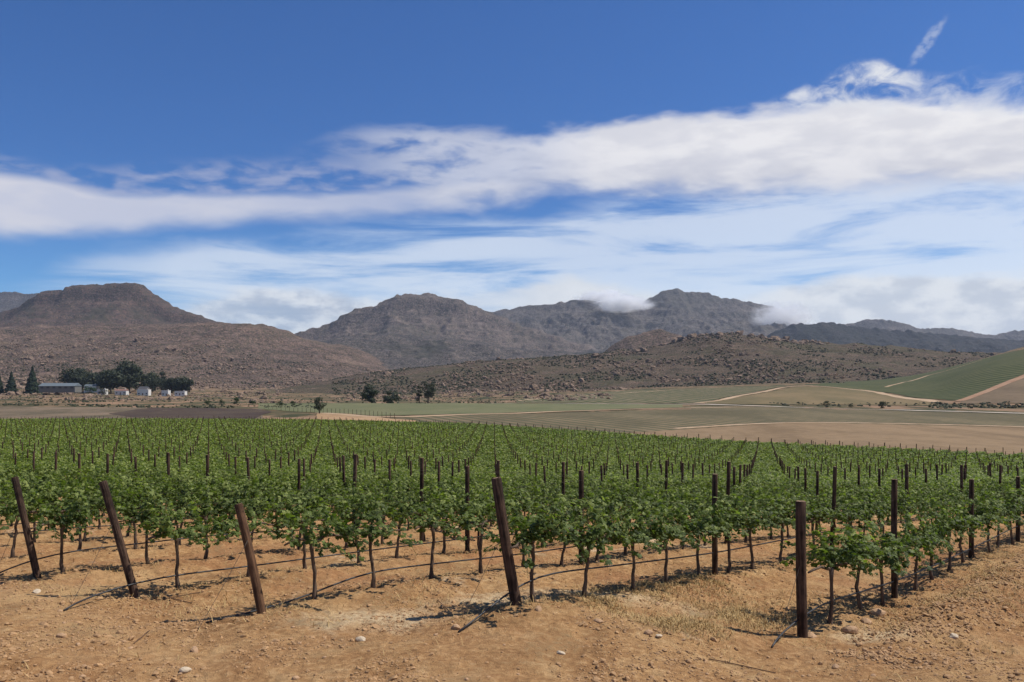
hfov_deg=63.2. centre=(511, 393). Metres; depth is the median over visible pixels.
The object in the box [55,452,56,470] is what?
trellis post
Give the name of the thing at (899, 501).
grapevine
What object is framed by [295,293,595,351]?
mountain
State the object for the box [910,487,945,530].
grapevine
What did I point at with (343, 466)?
trellis post
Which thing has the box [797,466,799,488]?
trellis post
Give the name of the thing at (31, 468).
grapevine
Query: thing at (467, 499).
trellis post
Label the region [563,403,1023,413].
gravel road
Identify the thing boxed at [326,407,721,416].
dirt track
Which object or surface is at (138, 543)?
irrigation hose
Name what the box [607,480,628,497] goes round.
grapevine
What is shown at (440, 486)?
grapevine
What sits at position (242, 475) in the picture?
grapevine
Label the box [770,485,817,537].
grapevine
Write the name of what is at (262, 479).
grapevine
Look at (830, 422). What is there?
dirt track
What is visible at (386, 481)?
grapevine
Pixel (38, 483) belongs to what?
grapevine
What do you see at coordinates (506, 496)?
grapevine
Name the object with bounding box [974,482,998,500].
grapevine
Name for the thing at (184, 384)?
gum tree
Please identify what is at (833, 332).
mountain
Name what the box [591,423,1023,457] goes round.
dirt field
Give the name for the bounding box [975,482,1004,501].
grapevine
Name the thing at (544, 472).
trellis post
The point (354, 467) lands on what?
trellis post
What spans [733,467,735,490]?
trellis post
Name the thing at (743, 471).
trellis post
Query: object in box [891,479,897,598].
trellis post
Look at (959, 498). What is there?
grapevine
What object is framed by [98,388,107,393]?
bush
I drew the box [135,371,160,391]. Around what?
gum tree
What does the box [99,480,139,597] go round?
trellis post
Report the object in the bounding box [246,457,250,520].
trellis post
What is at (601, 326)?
mountain
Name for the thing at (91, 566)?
anchor wire
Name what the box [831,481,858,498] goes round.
grapevine
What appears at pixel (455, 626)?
stone
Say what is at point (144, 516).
grapevine
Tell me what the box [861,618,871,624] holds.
stone
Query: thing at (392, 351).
mountain
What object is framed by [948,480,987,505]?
grapevine
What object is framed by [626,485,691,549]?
grapevine
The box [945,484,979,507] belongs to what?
grapevine
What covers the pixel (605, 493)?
grapevine
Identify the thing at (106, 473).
grapevine
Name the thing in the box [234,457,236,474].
trellis post
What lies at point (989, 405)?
valley scrub
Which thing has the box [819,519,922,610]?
grapevine
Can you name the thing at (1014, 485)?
grapevine
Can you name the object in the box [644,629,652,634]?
stone
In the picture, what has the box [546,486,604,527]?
grapevine
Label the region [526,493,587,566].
grapevine
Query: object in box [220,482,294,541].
grapevine
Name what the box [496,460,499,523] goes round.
trellis post
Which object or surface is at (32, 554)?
trellis post
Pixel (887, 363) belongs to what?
hill
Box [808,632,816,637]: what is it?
stone
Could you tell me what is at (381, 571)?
irrigation hose
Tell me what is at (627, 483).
grapevine
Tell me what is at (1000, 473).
trellis post
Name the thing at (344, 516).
grapevine
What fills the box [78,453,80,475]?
trellis post
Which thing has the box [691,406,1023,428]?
grass field
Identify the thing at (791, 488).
grapevine
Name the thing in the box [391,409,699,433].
stubble field
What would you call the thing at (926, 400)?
dirt track
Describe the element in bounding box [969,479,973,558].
trellis post
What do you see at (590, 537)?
grapevine
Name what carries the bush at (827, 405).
on the ground at (532, 637)
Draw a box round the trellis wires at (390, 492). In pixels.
[103,470,909,545]
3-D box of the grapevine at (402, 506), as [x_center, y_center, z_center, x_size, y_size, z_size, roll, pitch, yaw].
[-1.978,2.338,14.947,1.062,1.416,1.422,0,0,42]
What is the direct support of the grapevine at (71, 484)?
on the ground at (532, 637)
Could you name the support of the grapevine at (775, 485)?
on the ground at (532, 637)
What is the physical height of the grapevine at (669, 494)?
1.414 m
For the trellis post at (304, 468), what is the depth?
30.38 m
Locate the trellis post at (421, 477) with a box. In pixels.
[419,458,423,541]
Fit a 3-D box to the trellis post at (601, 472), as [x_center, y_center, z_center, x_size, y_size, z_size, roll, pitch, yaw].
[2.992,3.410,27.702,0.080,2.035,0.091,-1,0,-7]
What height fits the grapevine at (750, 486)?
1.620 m
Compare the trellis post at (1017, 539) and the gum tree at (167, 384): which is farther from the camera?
the gum tree at (167, 384)
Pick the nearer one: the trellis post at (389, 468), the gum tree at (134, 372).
the trellis post at (389, 468)
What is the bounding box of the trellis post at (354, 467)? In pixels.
[352,454,356,528]
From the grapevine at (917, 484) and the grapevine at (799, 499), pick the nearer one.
the grapevine at (799, 499)
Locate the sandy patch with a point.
(329, 416)
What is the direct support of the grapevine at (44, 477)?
on the ground at (532, 637)
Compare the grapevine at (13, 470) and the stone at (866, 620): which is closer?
the stone at (866, 620)
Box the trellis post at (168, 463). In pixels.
[167,452,169,512]
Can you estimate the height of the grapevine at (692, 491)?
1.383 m
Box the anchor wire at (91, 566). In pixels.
[72,525,111,602]
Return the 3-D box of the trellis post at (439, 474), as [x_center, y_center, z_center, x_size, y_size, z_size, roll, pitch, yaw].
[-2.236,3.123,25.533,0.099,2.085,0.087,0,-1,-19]
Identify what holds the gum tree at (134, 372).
on the ground at (532, 637)
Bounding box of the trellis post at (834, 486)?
[830,466,836,550]
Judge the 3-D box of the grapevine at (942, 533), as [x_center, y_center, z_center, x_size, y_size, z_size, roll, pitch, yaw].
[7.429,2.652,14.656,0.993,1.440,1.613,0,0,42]
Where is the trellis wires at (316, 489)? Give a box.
[14,470,829,532]
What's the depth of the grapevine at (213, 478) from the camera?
24.74 m
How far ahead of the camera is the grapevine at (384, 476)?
33.40 m
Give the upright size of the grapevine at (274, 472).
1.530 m
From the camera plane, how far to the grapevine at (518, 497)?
20.80 m
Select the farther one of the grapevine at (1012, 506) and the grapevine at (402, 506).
the grapevine at (1012, 506)
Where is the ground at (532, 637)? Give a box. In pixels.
[0,347,1023,681]
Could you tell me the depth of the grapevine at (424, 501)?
18.52 m
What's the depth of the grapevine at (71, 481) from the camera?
24.36 m
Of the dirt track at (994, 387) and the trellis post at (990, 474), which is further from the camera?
the dirt track at (994, 387)
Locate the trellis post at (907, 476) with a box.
[905,464,908,530]
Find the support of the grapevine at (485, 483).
on the ground at (532, 637)
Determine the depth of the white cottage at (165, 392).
904.18 m
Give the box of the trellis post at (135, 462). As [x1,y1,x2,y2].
[134,456,136,476]
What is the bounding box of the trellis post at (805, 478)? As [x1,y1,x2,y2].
[804,468,806,495]
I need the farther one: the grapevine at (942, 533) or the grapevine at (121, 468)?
the grapevine at (121, 468)
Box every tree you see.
[0,376,3,393]
[3,371,18,392]
[23,366,42,393]
[58,367,89,390]
[79,369,107,388]
[94,369,127,393]
[112,358,143,391]
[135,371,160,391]
[158,371,165,389]
[160,378,175,392]
[172,376,193,392]
[314,397,326,412]
[360,384,377,402]
[383,391,401,402]
[416,386,422,402]
[420,381,435,402]
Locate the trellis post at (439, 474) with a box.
[438,461,440,518]
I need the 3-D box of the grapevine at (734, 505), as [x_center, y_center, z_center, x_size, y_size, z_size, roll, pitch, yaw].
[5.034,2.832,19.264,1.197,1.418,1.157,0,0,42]
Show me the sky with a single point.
(294, 166)
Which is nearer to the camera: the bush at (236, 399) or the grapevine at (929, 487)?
the grapevine at (929, 487)
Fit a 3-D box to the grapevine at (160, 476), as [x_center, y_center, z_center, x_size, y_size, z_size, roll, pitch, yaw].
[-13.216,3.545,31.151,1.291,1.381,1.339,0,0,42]
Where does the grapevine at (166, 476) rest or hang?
on the ground at (532, 637)
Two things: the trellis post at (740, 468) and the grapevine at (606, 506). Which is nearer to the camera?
the grapevine at (606, 506)
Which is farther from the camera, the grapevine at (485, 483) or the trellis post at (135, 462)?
the trellis post at (135, 462)
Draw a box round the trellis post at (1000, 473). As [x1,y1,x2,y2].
[999,465,1001,496]
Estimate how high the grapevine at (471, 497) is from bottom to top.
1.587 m
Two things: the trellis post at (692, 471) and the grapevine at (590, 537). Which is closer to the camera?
the grapevine at (590, 537)
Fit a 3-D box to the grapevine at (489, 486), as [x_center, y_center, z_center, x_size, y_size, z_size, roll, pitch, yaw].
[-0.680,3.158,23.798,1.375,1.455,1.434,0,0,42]
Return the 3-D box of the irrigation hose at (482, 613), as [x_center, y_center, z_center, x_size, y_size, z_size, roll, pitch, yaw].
[11.117,3.326,22.399,0.123,2.083,35.181,0,0,42]
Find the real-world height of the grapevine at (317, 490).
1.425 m
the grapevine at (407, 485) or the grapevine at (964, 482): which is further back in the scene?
the grapevine at (964, 482)
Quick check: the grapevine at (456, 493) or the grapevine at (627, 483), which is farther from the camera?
the grapevine at (627, 483)
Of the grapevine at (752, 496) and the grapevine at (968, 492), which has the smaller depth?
the grapevine at (752, 496)
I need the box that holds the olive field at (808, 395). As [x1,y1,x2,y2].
[705,386,934,404]
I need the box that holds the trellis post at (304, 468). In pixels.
[303,458,304,484]
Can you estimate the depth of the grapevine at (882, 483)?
33.25 m
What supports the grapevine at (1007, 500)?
on the ground at (532, 637)
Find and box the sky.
[0,0,1023,334]
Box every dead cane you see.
[156,591,203,599]
[709,659,775,672]
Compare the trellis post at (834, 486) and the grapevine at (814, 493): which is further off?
the grapevine at (814, 493)
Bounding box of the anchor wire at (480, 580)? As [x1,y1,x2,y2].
[461,542,498,617]
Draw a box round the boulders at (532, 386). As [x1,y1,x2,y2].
[0,330,994,393]
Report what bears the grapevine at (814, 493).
on the ground at (532, 637)
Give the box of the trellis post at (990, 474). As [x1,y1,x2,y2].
[989,463,991,476]
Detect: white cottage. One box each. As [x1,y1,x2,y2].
[84,384,98,392]
[97,389,107,394]
[114,388,128,394]
[137,389,150,395]
[161,389,170,395]
[175,390,186,395]
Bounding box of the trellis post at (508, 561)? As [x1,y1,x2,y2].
[491,477,521,605]
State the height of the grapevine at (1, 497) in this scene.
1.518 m
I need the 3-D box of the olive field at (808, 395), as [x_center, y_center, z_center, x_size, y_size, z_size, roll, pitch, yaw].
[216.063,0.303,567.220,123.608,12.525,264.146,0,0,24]
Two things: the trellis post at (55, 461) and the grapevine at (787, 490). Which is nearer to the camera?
the grapevine at (787, 490)
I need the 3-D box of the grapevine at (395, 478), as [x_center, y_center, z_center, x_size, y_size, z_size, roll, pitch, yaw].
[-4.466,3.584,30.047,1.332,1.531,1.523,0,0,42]
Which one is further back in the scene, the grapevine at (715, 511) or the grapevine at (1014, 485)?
the grapevine at (1014, 485)
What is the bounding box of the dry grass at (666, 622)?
[0,504,1023,681]
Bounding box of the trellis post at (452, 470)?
[451,462,453,482]
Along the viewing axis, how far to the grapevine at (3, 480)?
21.04 m
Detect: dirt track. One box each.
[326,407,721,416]
[505,388,697,401]
[676,422,1023,428]
[697,386,938,402]
[885,361,976,386]
[956,375,1023,400]
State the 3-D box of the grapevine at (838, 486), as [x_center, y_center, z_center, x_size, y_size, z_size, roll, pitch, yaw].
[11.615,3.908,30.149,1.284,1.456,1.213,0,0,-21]
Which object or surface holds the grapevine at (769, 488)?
on the ground at (532, 637)
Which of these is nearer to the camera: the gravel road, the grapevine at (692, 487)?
the grapevine at (692, 487)
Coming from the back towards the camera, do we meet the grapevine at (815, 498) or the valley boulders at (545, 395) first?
the valley boulders at (545, 395)
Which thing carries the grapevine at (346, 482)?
on the ground at (532, 637)
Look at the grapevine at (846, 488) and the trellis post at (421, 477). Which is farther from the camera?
the grapevine at (846, 488)
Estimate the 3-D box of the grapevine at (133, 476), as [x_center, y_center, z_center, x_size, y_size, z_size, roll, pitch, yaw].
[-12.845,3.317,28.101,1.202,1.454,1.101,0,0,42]
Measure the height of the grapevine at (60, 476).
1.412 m
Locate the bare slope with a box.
[961,378,1023,402]
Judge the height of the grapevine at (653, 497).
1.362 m
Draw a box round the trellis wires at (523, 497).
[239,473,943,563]
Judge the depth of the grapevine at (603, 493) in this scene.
19.64 m
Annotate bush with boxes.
[83,386,96,394]
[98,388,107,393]
[232,396,238,403]
[821,401,830,406]
[877,401,887,407]
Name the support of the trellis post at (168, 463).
on the ground at (532, 637)
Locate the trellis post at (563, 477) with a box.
[562,462,564,500]
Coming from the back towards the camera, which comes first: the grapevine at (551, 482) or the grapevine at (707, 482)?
the grapevine at (707, 482)
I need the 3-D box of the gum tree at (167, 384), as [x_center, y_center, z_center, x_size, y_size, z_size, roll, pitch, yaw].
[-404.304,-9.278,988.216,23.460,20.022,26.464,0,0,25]
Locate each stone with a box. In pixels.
[33,589,40,593]
[56,633,65,637]
[179,667,191,672]
[190,646,197,652]
[355,636,365,640]
[450,624,460,629]
[535,606,541,610]
[593,618,602,622]
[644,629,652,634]
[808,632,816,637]
[841,625,858,633]
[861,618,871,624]
[869,608,885,616]
[950,633,958,638]
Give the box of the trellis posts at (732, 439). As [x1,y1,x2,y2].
[0,415,1023,469]
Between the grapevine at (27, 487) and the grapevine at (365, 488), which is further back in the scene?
the grapevine at (365, 488)
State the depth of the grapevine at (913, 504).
21.17 m
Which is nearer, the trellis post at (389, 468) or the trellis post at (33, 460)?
the trellis post at (389, 468)
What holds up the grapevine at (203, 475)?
on the ground at (532, 637)
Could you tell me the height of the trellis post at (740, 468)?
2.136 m
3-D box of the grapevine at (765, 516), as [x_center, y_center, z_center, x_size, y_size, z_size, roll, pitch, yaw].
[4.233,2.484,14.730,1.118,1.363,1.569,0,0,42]
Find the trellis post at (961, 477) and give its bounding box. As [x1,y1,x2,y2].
[960,465,962,509]
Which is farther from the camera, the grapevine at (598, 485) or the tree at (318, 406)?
the tree at (318, 406)
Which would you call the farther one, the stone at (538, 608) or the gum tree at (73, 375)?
the gum tree at (73, 375)
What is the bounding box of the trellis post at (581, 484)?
[578,470,583,564]
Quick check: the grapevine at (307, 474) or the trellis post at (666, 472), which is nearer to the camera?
the trellis post at (666, 472)
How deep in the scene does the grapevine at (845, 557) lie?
11.37 m
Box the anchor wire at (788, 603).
[778,566,799,635]
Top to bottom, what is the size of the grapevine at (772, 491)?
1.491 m
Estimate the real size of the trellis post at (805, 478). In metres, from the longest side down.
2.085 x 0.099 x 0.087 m
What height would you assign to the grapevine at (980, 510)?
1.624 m
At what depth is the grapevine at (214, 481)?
19.87 m
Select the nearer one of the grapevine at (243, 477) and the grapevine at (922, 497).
the grapevine at (922, 497)
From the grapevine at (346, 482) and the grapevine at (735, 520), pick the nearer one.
the grapevine at (735, 520)
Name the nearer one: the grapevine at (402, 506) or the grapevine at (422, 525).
the grapevine at (422, 525)
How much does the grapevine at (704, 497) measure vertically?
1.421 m
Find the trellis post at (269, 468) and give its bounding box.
[268,459,270,497]
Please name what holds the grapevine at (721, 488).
on the ground at (532, 637)
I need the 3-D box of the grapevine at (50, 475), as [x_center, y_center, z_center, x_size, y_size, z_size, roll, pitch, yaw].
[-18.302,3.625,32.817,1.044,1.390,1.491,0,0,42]
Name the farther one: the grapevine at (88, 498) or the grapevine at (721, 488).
the grapevine at (721, 488)
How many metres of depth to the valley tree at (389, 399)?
574.39 m
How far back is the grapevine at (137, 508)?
16.12 m
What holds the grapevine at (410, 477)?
on the ground at (532, 637)
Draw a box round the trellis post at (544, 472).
[543,466,545,489]
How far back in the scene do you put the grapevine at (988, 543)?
17.72 m
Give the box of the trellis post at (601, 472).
[600,465,602,488]
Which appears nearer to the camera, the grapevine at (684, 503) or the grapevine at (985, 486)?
the grapevine at (684, 503)
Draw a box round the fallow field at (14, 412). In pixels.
[0,406,262,418]
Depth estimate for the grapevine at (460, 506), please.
15.80 m
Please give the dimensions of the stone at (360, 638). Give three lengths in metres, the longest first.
0.121 x 0.088 x 0.066 m
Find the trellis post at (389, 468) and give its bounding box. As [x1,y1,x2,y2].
[388,459,390,485]
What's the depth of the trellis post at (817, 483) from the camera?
22.86 m
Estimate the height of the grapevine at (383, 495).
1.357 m
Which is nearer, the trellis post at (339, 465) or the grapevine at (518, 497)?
the grapevine at (518, 497)
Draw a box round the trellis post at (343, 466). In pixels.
[342,455,344,484]
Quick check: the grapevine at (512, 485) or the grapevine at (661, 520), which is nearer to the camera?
the grapevine at (661, 520)
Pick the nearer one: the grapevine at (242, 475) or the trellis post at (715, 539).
the trellis post at (715, 539)
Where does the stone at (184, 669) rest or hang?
on the ground at (532, 637)
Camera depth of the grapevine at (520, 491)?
24.35 m
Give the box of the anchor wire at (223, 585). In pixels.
[197,540,247,630]
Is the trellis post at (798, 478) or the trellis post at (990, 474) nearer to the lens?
the trellis post at (798, 478)
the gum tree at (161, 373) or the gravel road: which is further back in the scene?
the gum tree at (161, 373)
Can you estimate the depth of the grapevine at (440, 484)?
21.99 m
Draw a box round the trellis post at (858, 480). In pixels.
[857,467,859,487]
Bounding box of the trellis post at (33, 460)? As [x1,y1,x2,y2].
[32,451,34,471]
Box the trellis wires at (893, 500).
[806,476,1023,575]
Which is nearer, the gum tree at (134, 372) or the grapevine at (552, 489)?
the grapevine at (552, 489)
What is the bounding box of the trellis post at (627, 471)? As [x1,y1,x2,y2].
[626,464,628,507]
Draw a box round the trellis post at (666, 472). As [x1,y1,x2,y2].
[664,460,667,516]
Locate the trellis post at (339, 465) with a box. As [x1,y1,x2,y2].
[339,457,340,474]
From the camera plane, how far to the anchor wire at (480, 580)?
9.91 m
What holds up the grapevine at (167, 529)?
on the ground at (532, 637)
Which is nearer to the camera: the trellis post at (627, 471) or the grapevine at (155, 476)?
the grapevine at (155, 476)
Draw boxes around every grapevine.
[0,472,39,489]
[0,473,40,526]
[0,474,69,542]
[0,481,62,557]
[0,490,12,515]
[1,468,27,506]
[1,480,27,506]
[6,466,38,480]
[19,464,58,485]
[22,475,67,528]
[27,468,68,476]
[28,468,61,484]
[28,480,117,551]
[29,489,123,571]
[44,475,79,517]
[51,471,87,513]
[51,481,120,541]
[54,469,90,484]
[64,466,109,522]
[67,465,124,515]
[70,473,128,529]
[78,471,112,511]
[86,469,150,536]
[87,466,120,479]
[90,470,127,480]
[93,473,171,548]
[106,489,195,563]
[117,463,140,478]
[119,470,144,485]
[121,464,160,493]
[124,477,166,525]
[126,473,160,488]
[137,501,240,586]
[146,470,176,482]
[146,470,195,522]
[150,469,185,484]
[150,470,186,519]
[154,471,181,489]
[155,483,216,544]
[156,472,212,529]
[157,482,245,558]
[175,471,200,484]
[189,472,241,522]
[192,473,234,518]
[193,471,223,505]
[194,469,231,500]
[195,467,219,507]
[197,473,248,510]
[200,462,267,539]
[200,493,286,576]
[215,474,275,528]
[220,473,251,486]
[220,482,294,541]
[224,470,255,483]
[225,474,253,515]
[230,474,274,489]
[250,469,271,493]
[250,479,299,513]
[256,469,283,483]
[257,476,305,517]
[258,476,319,505]
[258,491,332,568]
[268,473,301,488]
[269,473,304,485]
[275,473,351,549]
[281,501,382,598]
[286,478,338,528]
[289,479,323,494]
[296,469,328,483]
[300,477,341,523]
[301,472,323,487]
[315,496,422,587]
[318,471,362,489]
[322,471,351,500]
[322,478,364,521]
[323,485,381,547]
[327,491,396,562]
[338,479,371,498]
[342,473,385,492]
[345,474,377,490]
[349,482,399,527]
[350,486,407,544]
[359,480,401,521]
[360,473,384,486]
[363,485,436,558]
[368,471,406,491]
[370,466,414,496]
[378,471,394,482]
[381,489,491,578]
[388,480,432,529]
[396,485,439,541]
[400,478,436,518]
[402,474,427,485]
[412,486,474,553]
[416,477,457,489]
[417,479,464,528]
[426,479,457,519]
[427,487,519,572]
[433,486,480,538]
[443,477,458,486]
[444,481,482,503]
[447,476,476,493]
[448,486,515,549]
[449,469,478,485]
[456,476,493,517]
[470,470,492,492]
[470,476,545,548]
[474,481,513,526]
[475,490,594,601]
[476,493,559,566]
[493,475,532,498]
[500,476,519,488]
[506,475,529,487]
[506,482,538,533]
[507,476,530,483]
[517,481,539,515]
[519,479,540,489]
[521,488,560,547]
[522,479,556,498]
[522,482,560,534]
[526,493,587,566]
[532,469,558,491]
[536,496,641,596]
[539,479,571,516]
[544,488,578,507]
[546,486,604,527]
[556,488,624,560]
[560,479,596,493]
[570,476,596,489]
[571,480,605,526]
[576,485,631,539]
[584,479,610,492]
[585,481,623,502]
[591,476,620,488]
[595,478,651,509]
[596,507,685,590]
[602,479,667,554]
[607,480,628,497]
[611,484,645,508]
[612,479,644,494]
[622,499,718,582]
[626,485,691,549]
[630,480,655,488]
[632,486,665,526]
[633,479,667,522]
[645,478,678,498]
[650,491,755,575]
[652,485,693,506]
[656,487,708,549]
[668,480,685,489]
[674,482,697,519]
[675,480,709,497]
[677,483,711,521]
[678,486,730,545]
[695,485,723,505]
[695,496,772,572]
[696,478,722,492]
[699,475,724,489]
[706,485,758,542]
[718,482,744,502]
[720,484,776,542]
[720,494,794,569]
[724,477,758,493]
[737,486,762,507]
[742,475,768,492]
[743,484,810,561]
[743,486,795,538]
[746,481,774,502]
[758,482,795,498]
[764,479,790,493]
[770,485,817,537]
[771,520,900,624]
[778,483,798,494]
[779,484,806,497]
[782,491,831,511]
[785,491,841,544]
[792,483,815,499]
[794,480,814,492]
[798,481,821,520]
[801,488,840,534]
[809,482,829,500]
[810,492,864,545]
[818,489,878,527]
[819,488,852,530]
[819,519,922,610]
[820,482,855,497]
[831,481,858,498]
[836,485,890,543]
[836,487,864,523]
[839,523,929,605]
[845,476,864,495]
[845,488,873,523]
[856,485,890,524]
[857,490,907,540]
[861,486,904,524]
[864,480,887,492]
[868,512,944,576]
[875,511,955,590]
[879,489,916,520]
[880,487,933,536]
[881,480,903,522]
[881,486,909,522]
[898,505,963,579]
[905,494,992,571]
[909,482,927,519]
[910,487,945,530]
[913,482,958,521]
[915,482,936,495]
[916,478,937,510]
[920,483,967,508]
[935,485,977,517]
[936,480,966,513]
[944,482,1012,556]
[944,495,1000,562]
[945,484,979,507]
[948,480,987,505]
[963,492,1016,552]
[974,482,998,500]
[974,482,1023,547]
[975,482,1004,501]
[980,477,1013,495]
[988,481,1007,498]
[988,484,1023,545]
[994,480,1023,494]
[998,486,1023,514]
[1002,478,1021,490]
[1009,474,1023,488]
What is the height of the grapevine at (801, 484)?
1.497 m
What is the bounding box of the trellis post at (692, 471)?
[692,464,693,481]
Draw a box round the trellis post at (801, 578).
[795,500,807,637]
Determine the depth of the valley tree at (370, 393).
572.60 m
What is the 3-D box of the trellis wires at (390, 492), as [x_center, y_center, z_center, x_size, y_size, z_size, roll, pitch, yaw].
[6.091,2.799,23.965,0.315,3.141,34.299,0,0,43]
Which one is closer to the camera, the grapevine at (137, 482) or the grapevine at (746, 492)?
the grapevine at (137, 482)
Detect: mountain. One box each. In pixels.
[0,282,223,326]
[0,292,38,311]
[0,322,389,387]
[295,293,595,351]
[322,333,586,369]
[492,288,799,352]
[767,322,1023,352]
[843,319,1023,340]
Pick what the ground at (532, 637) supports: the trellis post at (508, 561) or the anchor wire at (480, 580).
the trellis post at (508, 561)
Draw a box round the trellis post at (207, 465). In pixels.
[206,455,208,517]
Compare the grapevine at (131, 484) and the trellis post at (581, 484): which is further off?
the grapevine at (131, 484)
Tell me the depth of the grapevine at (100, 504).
15.46 m
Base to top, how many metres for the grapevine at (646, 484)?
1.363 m
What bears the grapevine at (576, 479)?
on the ground at (532, 637)
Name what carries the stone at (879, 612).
on the ground at (532, 637)
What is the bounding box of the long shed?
[39,383,81,391]
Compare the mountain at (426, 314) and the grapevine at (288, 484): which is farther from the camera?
the mountain at (426, 314)
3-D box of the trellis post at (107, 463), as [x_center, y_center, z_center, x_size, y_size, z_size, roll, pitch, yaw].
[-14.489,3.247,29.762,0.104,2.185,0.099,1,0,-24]
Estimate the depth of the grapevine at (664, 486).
26.08 m
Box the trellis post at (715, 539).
[712,474,717,574]
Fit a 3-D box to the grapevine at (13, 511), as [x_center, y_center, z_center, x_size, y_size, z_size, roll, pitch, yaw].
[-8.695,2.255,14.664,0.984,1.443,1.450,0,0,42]
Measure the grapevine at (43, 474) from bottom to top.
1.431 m
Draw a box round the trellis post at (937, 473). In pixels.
[936,465,937,482]
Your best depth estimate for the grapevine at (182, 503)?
16.87 m
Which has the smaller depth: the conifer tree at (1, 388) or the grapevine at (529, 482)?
the grapevine at (529, 482)
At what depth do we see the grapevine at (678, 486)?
26.88 m
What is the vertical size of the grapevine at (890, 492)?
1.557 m
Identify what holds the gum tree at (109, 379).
on the ground at (532, 637)
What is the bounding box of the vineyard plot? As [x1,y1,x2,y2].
[516,386,784,402]
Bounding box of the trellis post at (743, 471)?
[743,464,744,482]
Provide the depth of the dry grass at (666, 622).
11.58 m
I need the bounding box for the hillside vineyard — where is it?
[812,350,1023,399]
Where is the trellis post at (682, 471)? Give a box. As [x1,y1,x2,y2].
[681,463,683,485]
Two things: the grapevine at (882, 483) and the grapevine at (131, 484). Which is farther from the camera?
the grapevine at (882, 483)
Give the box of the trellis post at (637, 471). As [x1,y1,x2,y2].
[636,462,638,529]
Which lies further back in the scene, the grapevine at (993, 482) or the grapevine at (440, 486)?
the grapevine at (993, 482)
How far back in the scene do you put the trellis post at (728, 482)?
19.04 m
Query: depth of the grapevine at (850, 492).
24.36 m
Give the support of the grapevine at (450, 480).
on the ground at (532, 637)
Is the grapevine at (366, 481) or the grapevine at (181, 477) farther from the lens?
the grapevine at (366, 481)
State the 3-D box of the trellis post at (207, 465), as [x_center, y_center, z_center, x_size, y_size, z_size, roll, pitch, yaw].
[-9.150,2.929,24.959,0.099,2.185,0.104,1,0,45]
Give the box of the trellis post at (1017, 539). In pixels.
[1015,476,1019,541]
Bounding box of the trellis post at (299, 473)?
[297,459,300,492]
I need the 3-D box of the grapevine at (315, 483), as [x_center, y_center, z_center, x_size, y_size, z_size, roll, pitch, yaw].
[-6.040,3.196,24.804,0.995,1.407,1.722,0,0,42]
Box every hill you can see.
[271,332,998,394]
[603,329,679,352]
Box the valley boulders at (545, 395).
[0,387,613,402]
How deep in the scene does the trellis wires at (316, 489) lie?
15.13 m
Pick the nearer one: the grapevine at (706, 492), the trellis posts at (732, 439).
the grapevine at (706, 492)
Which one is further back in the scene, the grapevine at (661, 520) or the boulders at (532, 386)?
the boulders at (532, 386)
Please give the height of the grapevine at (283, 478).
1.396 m
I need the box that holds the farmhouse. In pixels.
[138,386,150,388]
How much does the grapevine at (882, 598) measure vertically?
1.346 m
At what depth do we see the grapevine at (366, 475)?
32.64 m
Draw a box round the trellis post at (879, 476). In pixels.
[878,468,880,525]
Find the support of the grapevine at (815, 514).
on the ground at (532, 637)
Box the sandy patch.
[316,413,415,421]
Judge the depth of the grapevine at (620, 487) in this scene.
24.33 m
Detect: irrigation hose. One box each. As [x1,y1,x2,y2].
[0,521,495,572]
[1,510,281,525]
[13,516,357,533]
[63,520,674,610]
[205,510,917,622]
[458,515,923,632]
[771,526,1017,647]
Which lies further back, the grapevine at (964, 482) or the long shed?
the long shed
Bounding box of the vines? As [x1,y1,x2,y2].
[0,417,1023,501]
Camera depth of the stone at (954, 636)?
10.55 m
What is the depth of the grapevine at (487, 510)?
16.32 m
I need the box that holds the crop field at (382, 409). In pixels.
[258,403,682,415]
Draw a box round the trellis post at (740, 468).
[739,465,741,485]
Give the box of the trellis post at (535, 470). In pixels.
[535,463,536,482]
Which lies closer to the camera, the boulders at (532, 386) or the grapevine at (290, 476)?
the grapevine at (290, 476)
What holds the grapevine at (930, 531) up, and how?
on the ground at (532, 637)
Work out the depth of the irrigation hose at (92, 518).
17.09 m
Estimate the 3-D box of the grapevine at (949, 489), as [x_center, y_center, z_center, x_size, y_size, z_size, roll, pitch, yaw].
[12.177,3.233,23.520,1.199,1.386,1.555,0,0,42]
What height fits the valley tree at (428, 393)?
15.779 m
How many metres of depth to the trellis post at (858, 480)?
32.06 m
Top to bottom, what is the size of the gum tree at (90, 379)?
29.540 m
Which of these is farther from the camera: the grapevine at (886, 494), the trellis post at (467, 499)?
the grapevine at (886, 494)
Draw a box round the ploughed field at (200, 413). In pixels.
[109,408,270,418]
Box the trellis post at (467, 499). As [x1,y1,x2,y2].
[465,466,469,551]
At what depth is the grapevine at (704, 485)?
28.36 m
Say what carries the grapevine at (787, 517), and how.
on the ground at (532, 637)
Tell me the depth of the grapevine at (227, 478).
28.43 m
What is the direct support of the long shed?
on the ground at (532, 637)
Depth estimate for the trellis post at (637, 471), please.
20.65 m
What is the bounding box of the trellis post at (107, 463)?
[106,454,108,472]
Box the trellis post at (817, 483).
[815,471,818,532]
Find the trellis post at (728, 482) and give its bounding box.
[724,461,730,543]
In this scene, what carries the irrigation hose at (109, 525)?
on the ground at (532, 637)
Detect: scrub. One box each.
[0,332,999,395]
[1,392,1023,408]
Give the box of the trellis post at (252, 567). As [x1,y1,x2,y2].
[234,503,265,613]
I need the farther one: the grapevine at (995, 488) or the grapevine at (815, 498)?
the grapevine at (995, 488)
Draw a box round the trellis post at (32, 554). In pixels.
[11,476,41,578]
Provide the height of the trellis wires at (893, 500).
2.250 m

